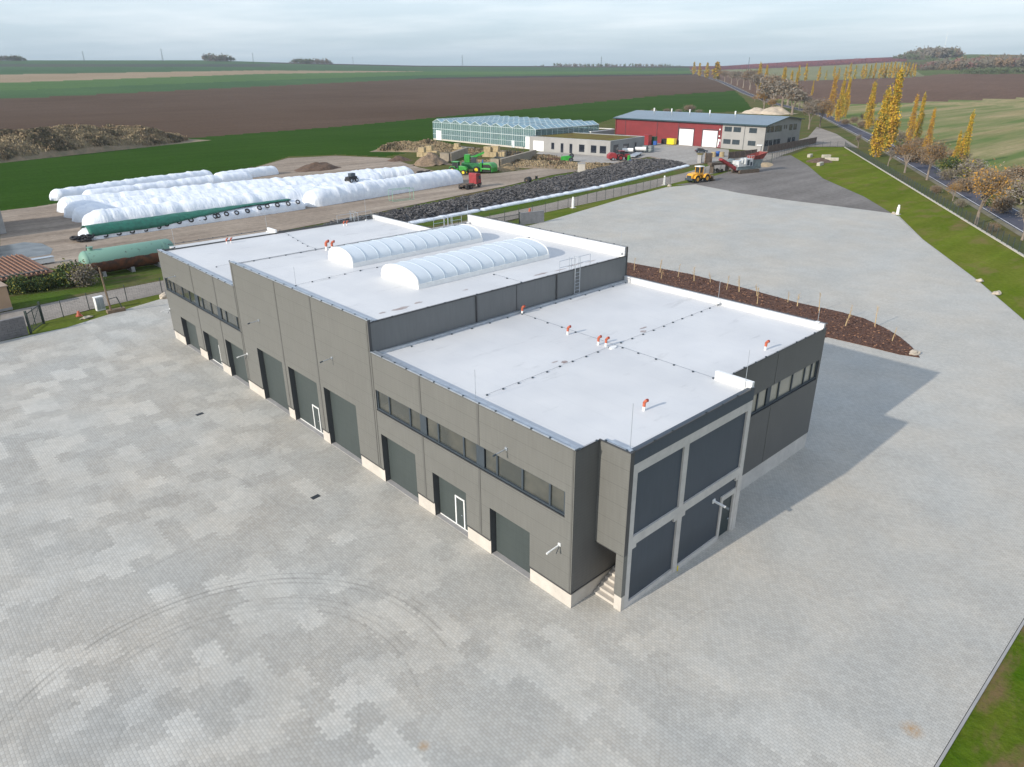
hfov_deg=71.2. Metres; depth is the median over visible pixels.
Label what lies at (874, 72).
poplar
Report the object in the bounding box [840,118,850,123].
bush
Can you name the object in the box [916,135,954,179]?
broadleaf tree
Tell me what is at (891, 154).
broadleaf tree
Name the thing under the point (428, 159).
gravel heap
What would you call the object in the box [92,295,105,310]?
electrical cabinet
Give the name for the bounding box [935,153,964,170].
bush
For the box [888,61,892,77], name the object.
poplar
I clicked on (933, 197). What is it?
fence
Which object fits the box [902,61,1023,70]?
scrub slope
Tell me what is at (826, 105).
broadleaf tree
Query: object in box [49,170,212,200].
silage bag
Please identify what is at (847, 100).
poplar
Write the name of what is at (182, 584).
paved yard
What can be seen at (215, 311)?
window frame
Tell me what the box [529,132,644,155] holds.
flat roofed office
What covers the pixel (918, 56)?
woodland
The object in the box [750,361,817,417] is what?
window frame
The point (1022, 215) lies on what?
broadleaf tree
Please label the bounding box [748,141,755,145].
window
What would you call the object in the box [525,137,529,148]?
greenhouse door
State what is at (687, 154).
concrete yard
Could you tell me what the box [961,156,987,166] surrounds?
bush
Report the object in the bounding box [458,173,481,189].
lorry tractor
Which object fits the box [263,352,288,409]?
sectional door
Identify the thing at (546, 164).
gravel pile
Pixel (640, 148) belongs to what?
white tube
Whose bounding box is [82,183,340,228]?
silage bag
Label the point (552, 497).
window frame
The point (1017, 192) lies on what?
bush
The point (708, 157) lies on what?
slatted screen
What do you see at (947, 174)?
bush
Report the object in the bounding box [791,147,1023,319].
lawn slope
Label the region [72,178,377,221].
silage bag
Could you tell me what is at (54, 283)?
bush
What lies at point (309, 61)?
woodland
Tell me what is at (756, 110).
sand heap
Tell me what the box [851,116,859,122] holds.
bush
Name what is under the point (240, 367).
sectional door
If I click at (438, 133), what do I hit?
greenhouse door
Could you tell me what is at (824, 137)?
gravel track
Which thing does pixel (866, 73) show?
poplar
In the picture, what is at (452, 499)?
sectional door
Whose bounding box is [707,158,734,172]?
grey conveyor trailer
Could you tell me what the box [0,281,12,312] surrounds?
beige hut
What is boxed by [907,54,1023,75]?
hill meadow
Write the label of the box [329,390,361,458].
sectional door
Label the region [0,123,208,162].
overgrown mound
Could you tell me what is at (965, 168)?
bush
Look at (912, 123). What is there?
poplar
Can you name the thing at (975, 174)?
bush
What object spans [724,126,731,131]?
window
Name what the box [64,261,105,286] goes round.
bush
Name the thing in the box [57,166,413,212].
silage bag
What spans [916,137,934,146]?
bush
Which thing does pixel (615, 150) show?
window
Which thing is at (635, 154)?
flat trailer
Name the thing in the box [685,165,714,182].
wheel loader
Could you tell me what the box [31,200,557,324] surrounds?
fence
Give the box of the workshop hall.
[156,197,827,611]
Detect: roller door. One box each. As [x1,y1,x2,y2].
[678,128,694,145]
[701,129,718,147]
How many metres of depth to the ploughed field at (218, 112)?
664.02 m
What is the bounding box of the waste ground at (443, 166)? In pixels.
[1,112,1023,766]
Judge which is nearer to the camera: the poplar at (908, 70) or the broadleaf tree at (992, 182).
the broadleaf tree at (992, 182)
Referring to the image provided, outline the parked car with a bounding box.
[695,148,707,152]
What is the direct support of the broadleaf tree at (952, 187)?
on the road verge at (883, 158)
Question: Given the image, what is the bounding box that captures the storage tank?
[78,239,173,276]
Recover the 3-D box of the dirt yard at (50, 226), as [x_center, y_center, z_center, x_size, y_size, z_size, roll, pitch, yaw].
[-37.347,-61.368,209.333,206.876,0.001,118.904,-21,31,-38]
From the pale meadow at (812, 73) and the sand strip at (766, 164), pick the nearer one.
the sand strip at (766, 164)
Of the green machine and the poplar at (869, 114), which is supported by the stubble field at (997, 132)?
the poplar at (869, 114)
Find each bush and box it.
[5,271,35,294]
[26,274,51,291]
[44,274,62,288]
[47,258,95,287]
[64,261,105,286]
[683,105,695,110]
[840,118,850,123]
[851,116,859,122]
[856,119,865,127]
[896,131,912,142]
[896,150,924,161]
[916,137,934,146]
[918,156,935,164]
[928,184,943,193]
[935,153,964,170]
[936,168,960,179]
[943,148,971,160]
[946,158,993,178]
[946,176,976,191]
[953,198,967,206]
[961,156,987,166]
[963,165,998,179]
[980,194,1002,206]
[985,221,1002,231]
[986,193,1018,213]
[996,178,1023,204]
[998,169,1018,179]
[998,175,1022,198]
[1001,164,1023,179]
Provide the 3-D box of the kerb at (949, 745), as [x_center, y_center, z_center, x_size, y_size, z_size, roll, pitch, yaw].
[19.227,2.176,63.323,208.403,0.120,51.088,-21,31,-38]
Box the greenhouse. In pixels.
[433,115,598,148]
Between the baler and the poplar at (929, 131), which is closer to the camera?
the baler
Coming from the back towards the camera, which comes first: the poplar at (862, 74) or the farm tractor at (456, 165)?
the poplar at (862, 74)
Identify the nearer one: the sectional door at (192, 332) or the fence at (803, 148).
the sectional door at (192, 332)
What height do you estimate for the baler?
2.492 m
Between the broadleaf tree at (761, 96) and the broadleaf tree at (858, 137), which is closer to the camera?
the broadleaf tree at (858, 137)
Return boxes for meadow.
[0,60,689,74]
[690,62,923,80]
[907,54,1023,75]
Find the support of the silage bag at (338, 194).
on the dirt yard at (50, 226)
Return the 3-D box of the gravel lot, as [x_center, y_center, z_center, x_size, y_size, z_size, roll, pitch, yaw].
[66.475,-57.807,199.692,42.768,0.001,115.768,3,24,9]
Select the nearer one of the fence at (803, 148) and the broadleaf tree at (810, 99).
the fence at (803, 148)
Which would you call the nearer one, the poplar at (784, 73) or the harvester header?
the harvester header
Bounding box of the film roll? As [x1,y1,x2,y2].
[524,177,531,182]
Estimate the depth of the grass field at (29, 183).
280.89 m
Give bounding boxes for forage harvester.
[461,152,483,172]
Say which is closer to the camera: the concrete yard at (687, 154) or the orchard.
the concrete yard at (687, 154)
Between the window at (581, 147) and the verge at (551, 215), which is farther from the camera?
the window at (581, 147)
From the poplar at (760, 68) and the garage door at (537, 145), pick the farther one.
the poplar at (760, 68)
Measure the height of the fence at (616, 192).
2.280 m
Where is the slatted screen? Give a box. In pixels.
[704,152,712,162]
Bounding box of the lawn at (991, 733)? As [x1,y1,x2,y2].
[939,626,1023,766]
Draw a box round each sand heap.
[741,107,763,113]
[758,106,798,114]
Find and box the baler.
[607,152,616,160]
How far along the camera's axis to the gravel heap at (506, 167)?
214.96 m
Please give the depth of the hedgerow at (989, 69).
1020.23 m
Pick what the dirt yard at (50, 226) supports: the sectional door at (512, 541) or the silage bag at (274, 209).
the silage bag at (274, 209)
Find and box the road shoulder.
[697,74,1022,236]
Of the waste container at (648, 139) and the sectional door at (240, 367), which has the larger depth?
the waste container at (648, 139)
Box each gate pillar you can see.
[697,153,703,162]
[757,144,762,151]
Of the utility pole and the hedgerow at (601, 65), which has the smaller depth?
the utility pole
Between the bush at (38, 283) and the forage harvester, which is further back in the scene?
the forage harvester
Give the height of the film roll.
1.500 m
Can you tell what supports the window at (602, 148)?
in the flat roofed office
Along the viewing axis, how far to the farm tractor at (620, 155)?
235.49 m
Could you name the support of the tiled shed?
on the waste ground at (443, 166)
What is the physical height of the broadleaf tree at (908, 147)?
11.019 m
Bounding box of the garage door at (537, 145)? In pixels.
[533,141,543,150]
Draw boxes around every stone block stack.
[417,147,427,156]
[425,145,438,154]
[453,143,463,149]
[482,146,496,157]
[491,145,506,156]
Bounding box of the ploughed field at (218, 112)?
[0,75,735,137]
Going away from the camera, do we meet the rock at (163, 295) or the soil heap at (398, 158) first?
the rock at (163, 295)
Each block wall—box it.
[0,316,28,340]
[520,210,543,224]
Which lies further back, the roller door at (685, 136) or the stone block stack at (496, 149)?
the roller door at (685, 136)
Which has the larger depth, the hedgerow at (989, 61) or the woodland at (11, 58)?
the woodland at (11, 58)
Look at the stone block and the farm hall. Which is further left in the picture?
the farm hall
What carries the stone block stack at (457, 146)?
on the waste ground at (443, 166)
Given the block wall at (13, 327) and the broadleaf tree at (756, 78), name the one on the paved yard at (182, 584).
the block wall at (13, 327)
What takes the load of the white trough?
on the dirt yard at (50, 226)
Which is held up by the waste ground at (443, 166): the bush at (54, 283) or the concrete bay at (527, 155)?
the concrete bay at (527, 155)
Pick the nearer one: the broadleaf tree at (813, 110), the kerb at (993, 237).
the kerb at (993, 237)
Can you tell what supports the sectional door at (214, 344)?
in the workshop hall
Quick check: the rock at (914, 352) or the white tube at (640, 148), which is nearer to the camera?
the rock at (914, 352)
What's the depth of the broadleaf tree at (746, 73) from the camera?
830.54 m
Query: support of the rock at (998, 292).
on the paved yard at (182, 584)
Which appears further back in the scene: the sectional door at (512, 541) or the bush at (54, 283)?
the bush at (54, 283)
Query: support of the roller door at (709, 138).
in the farm hall
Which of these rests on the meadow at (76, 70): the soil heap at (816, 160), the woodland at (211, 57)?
the woodland at (211, 57)
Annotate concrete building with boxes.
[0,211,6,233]
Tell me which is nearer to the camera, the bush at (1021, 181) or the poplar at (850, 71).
the bush at (1021, 181)
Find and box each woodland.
[0,55,26,60]
[201,53,234,61]
[289,58,333,64]
[892,53,937,59]
[903,46,964,58]
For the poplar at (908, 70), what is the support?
on the pale meadow at (812, 73)
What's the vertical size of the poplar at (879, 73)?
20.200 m
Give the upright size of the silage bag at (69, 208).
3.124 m
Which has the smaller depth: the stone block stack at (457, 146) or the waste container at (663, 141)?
the stone block stack at (457, 146)
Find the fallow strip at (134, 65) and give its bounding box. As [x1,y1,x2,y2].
[0,64,269,66]
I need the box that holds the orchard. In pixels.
[729,57,912,68]
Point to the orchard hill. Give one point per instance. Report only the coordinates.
(782, 66)
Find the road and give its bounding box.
[695,73,1023,232]
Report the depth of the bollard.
146.10 m
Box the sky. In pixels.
[0,0,1023,65]
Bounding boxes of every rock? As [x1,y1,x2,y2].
[159,292,166,298]
[909,349,920,354]
[991,290,1000,294]
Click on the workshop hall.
(570, 421)
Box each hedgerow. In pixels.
[533,63,682,66]
[896,53,1023,69]
[954,67,1023,73]
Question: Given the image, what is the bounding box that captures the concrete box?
[578,163,585,171]
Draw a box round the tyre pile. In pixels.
[69,234,94,241]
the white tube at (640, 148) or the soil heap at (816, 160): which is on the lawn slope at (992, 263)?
the soil heap at (816, 160)
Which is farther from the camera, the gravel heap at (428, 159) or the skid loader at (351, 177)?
the gravel heap at (428, 159)
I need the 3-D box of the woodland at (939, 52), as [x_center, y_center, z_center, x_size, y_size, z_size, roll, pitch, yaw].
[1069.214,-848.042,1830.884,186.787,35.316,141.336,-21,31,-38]
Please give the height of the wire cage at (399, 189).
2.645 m
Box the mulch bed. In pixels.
[627,262,919,357]
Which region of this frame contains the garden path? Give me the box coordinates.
[461,146,606,162]
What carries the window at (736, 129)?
in the farm hall
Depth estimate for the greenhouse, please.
294.27 m
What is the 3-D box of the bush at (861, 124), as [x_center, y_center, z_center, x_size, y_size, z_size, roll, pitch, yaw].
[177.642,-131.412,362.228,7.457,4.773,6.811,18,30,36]
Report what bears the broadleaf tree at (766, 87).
on the road verge at (883, 158)
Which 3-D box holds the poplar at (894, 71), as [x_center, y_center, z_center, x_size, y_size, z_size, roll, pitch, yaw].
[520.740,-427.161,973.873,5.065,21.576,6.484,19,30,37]
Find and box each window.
[579,144,584,151]
[591,145,595,152]
[600,146,605,153]
[613,144,618,152]
[623,143,628,153]
[723,139,730,143]
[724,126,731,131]
[732,140,739,144]
[733,127,740,131]
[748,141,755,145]
[749,128,756,132]
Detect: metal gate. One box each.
[23,302,44,333]
[493,212,519,223]
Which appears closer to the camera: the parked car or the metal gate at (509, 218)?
the metal gate at (509, 218)
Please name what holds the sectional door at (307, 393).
in the workshop hall
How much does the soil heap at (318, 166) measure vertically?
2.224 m
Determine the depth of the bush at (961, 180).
172.05 m
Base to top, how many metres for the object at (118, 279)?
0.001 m
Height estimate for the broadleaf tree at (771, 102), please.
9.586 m
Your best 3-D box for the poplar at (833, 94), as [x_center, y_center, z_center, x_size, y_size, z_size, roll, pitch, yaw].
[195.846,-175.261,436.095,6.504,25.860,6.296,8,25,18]
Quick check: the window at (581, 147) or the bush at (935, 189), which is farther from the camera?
the window at (581, 147)
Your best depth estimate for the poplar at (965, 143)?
216.56 m
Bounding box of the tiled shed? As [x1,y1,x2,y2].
[0,254,54,292]
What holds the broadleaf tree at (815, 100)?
on the road verge at (883, 158)
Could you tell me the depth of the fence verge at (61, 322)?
87.53 m
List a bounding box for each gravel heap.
[410,152,450,166]
[497,163,521,171]
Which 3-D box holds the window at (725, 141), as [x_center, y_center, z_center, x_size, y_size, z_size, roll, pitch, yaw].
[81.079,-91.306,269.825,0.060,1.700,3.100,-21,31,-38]
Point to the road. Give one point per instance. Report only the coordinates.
(1013, 219)
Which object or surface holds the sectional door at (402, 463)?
in the workshop hall
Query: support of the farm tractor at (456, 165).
on the dirt yard at (50, 226)
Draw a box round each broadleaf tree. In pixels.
[720,70,727,81]
[725,70,735,83]
[731,70,742,84]
[739,68,763,89]
[739,73,748,87]
[748,70,766,92]
[754,91,770,108]
[756,78,782,106]
[761,73,784,98]
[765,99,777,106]
[770,77,802,107]
[778,86,809,114]
[800,95,812,111]
[800,97,822,128]
[812,98,824,114]
[818,95,837,127]
[856,135,861,147]
[886,150,896,165]
[894,137,925,172]
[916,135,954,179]
[945,183,964,200]
[963,158,1018,224]
[1009,205,1023,239]
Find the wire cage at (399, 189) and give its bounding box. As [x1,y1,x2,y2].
[388,187,413,201]
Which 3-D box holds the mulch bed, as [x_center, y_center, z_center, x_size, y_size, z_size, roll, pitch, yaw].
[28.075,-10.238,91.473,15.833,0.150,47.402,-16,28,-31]
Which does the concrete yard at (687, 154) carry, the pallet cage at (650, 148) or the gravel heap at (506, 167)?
the pallet cage at (650, 148)
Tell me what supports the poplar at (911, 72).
on the pale meadow at (812, 73)
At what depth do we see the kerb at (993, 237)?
147.15 m
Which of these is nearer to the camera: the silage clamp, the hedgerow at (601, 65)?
the silage clamp
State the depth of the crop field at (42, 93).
920.93 m
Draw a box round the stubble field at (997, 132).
[779,97,1023,209]
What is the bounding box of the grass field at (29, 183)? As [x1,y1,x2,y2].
[0,91,751,210]
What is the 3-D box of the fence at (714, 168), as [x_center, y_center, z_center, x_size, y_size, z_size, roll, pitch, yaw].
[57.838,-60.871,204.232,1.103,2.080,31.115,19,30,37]
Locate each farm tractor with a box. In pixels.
[449,161,468,174]
[616,150,630,160]
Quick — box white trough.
[32,255,54,263]
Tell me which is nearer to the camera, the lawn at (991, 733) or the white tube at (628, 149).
the lawn at (991, 733)
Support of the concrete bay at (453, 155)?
on the waste ground at (443, 166)
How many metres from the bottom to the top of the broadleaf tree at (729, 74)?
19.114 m
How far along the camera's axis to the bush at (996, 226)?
130.69 m
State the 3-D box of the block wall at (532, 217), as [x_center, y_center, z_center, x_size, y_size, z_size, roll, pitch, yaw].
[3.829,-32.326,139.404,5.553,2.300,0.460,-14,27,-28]
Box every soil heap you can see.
[294,162,341,171]
[387,156,412,161]
[806,158,831,162]
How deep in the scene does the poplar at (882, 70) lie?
985.52 m
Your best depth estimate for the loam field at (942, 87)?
788.45 m
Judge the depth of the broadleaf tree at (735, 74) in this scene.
941.14 m
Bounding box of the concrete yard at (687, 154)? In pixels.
[576,143,728,171]
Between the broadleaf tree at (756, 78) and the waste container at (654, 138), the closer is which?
the waste container at (654, 138)
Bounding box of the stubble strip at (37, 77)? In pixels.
[0,70,422,82]
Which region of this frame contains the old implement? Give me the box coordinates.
[494,151,511,158]
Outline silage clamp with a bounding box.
[323,158,689,224]
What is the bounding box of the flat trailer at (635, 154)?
[631,152,641,156]
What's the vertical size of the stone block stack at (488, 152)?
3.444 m
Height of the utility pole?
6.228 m
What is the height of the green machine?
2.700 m
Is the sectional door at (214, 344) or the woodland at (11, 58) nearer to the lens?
the sectional door at (214, 344)
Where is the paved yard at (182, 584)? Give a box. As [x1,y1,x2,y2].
[0,184,1023,766]
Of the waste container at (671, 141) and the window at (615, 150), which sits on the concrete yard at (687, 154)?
the waste container at (671, 141)
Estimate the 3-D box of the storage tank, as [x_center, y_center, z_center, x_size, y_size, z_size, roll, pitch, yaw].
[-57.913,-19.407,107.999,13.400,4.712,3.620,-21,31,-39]
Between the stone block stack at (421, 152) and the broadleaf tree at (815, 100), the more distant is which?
the broadleaf tree at (815, 100)
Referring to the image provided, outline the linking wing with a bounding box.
[539,127,614,133]
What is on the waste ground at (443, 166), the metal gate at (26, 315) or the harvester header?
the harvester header
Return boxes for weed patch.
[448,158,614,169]
[451,148,568,161]
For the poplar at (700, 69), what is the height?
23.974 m
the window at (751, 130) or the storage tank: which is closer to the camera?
the storage tank
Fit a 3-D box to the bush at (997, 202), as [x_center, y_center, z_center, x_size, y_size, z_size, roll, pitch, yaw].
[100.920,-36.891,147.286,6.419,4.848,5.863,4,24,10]
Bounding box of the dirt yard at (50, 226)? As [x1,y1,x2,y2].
[0,156,716,268]
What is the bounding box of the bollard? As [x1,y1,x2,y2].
[894,205,900,214]
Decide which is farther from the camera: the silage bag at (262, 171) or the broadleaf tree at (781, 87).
the broadleaf tree at (781, 87)
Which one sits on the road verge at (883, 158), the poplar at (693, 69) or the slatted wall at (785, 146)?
the slatted wall at (785, 146)
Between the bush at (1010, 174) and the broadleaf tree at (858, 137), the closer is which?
the bush at (1010, 174)
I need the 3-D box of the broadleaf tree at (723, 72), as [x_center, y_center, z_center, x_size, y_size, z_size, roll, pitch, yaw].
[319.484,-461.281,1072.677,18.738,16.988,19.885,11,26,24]
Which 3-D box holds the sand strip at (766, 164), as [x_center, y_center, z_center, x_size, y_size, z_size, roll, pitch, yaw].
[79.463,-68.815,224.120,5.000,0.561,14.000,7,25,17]
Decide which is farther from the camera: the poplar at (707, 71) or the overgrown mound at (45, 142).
the poplar at (707, 71)
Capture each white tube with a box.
[622,148,632,151]
[635,147,645,150]
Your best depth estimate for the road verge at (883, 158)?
228.43 m
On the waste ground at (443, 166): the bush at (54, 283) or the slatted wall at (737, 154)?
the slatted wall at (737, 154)
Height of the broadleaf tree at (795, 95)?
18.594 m
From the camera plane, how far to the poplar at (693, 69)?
1439.19 m
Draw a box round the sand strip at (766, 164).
[761,162,772,166]
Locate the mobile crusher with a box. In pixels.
[719,151,767,173]
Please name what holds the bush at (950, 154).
on the stubble field at (997, 132)
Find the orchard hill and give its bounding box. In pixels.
[689,57,906,69]
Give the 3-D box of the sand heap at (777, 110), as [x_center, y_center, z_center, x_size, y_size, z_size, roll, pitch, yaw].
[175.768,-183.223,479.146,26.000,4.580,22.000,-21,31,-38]
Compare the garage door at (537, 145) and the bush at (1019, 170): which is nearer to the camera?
the bush at (1019, 170)
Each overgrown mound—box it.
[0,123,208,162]
[370,138,454,152]
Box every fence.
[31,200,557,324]
[558,176,670,207]
[690,165,730,173]
[774,141,845,158]
[845,142,1023,253]
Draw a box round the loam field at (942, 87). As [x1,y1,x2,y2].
[690,70,1023,104]
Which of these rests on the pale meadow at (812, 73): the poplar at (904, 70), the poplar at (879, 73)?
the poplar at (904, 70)
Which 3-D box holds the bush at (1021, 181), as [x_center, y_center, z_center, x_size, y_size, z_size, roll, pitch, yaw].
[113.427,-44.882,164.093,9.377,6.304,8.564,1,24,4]
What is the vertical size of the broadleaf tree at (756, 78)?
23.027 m
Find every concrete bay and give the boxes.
[440,147,467,161]
[490,150,536,166]
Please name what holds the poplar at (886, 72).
on the loam field at (942, 87)
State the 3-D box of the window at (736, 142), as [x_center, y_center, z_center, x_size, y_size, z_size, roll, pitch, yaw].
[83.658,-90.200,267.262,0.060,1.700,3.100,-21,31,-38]
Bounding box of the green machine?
[561,153,573,161]
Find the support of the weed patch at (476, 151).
on the waste ground at (443, 166)
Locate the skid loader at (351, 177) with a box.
[344,173,358,182]
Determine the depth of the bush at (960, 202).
153.56 m
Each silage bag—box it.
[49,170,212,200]
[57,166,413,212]
[64,172,383,217]
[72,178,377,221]
[78,199,304,239]
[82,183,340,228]
[83,172,252,194]
[214,166,278,177]
[302,169,462,206]
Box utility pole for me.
[98,267,125,313]
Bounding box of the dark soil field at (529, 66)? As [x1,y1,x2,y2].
[270,62,695,78]
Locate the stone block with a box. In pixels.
[825,157,838,160]
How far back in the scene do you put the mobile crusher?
205.53 m
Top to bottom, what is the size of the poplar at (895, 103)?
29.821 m
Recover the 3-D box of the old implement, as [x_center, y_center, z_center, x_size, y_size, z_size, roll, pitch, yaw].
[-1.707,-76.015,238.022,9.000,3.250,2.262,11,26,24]
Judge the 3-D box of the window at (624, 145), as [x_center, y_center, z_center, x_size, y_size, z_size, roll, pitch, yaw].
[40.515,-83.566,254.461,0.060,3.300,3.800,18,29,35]
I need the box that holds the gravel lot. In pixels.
[678,155,890,212]
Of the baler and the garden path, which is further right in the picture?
the baler
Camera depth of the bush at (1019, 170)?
188.54 m
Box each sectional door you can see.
[186,320,200,350]
[208,334,222,365]
[231,343,248,382]
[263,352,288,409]
[294,370,322,432]
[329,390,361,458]
[387,438,418,497]
[438,476,467,531]
[496,512,529,572]
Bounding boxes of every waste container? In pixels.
[644,134,651,144]
[651,136,656,144]
[661,139,666,143]
[667,138,676,144]
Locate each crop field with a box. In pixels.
[0,71,690,89]
[0,73,691,97]
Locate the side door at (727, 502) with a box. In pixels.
[718,495,731,536]
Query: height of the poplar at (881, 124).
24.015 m
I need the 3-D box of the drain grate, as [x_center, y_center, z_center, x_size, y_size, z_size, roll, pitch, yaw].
[-13.848,7.996,50.405,0.400,0.042,0.640,19,30,38]
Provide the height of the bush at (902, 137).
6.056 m
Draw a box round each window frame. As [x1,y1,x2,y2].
[166,279,241,332]
[376,390,564,516]
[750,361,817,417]
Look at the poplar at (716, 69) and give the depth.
1171.45 m
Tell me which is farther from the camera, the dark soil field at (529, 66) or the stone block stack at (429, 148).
the dark soil field at (529, 66)
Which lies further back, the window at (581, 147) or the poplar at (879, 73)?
the poplar at (879, 73)
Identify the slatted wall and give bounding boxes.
[728,149,756,158]
[767,137,816,153]
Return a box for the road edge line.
[729,86,1022,231]
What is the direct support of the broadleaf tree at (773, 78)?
on the road verge at (883, 158)
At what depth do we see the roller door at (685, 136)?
281.80 m
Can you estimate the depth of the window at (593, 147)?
250.79 m
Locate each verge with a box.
[3,294,159,340]
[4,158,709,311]
[510,170,730,225]
[735,91,1023,253]
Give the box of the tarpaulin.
[80,199,290,236]
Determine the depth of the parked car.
256.50 m
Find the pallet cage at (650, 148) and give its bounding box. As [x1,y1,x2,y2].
[648,145,653,151]
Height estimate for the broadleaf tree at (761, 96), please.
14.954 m
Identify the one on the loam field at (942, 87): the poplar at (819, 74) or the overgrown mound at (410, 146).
the poplar at (819, 74)
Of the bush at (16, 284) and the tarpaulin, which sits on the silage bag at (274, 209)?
the tarpaulin
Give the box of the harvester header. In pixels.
[478,162,497,171]
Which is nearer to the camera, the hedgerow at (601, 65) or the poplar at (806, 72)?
the poplar at (806, 72)
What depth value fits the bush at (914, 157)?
226.14 m
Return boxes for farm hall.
[613,108,804,150]
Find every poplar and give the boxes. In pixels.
[692,62,695,74]
[697,63,701,75]
[704,62,709,77]
[712,61,721,78]
[755,62,761,88]
[781,67,787,82]
[803,64,808,80]
[817,66,820,80]
[826,73,837,116]
[834,78,846,120]
[841,76,851,116]
[847,63,852,78]
[860,65,864,78]
[862,80,876,128]
[863,64,867,78]
[868,85,893,156]
[872,62,876,77]
[877,63,881,78]
[879,67,904,150]
[881,62,884,77]
[884,63,888,77]
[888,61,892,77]
[891,62,896,77]
[903,62,906,77]
[905,92,918,140]
[906,63,910,76]
[909,63,913,76]
[912,92,926,139]
[923,107,936,149]
[951,130,962,157]
[958,109,975,161]
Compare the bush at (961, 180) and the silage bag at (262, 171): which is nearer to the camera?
the bush at (961, 180)
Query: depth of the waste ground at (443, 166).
248.02 m
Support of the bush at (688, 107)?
on the grass field at (29, 183)
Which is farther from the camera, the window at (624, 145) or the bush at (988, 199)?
the window at (624, 145)
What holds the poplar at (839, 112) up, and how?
on the road verge at (883, 158)
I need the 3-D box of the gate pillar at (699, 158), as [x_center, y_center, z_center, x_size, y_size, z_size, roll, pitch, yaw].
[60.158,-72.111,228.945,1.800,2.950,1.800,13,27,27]
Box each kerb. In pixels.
[844,147,1023,256]
[899,216,1023,766]
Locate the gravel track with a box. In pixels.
[0,127,856,326]
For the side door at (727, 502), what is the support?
in the workshop hall
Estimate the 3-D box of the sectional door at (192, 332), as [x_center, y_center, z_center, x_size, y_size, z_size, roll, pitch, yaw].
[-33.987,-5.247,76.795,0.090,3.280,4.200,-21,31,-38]
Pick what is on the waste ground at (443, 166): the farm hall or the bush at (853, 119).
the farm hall
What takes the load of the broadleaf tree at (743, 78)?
on the loam field at (942, 87)
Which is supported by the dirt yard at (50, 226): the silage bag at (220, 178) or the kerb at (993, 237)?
the silage bag at (220, 178)
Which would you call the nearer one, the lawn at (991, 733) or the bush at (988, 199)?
the lawn at (991, 733)
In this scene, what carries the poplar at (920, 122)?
on the stubble field at (997, 132)
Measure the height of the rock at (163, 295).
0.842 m
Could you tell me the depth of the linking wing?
297.68 m
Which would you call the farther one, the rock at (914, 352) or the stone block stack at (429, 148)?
the stone block stack at (429, 148)
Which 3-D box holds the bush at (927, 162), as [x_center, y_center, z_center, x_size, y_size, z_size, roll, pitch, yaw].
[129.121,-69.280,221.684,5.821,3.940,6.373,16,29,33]
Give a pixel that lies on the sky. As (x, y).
(367, 32)
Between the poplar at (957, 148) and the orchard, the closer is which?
the poplar at (957, 148)
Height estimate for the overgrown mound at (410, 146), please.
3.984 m
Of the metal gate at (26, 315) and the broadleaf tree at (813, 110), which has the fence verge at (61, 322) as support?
the metal gate at (26, 315)
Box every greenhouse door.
[436,130,441,139]
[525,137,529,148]

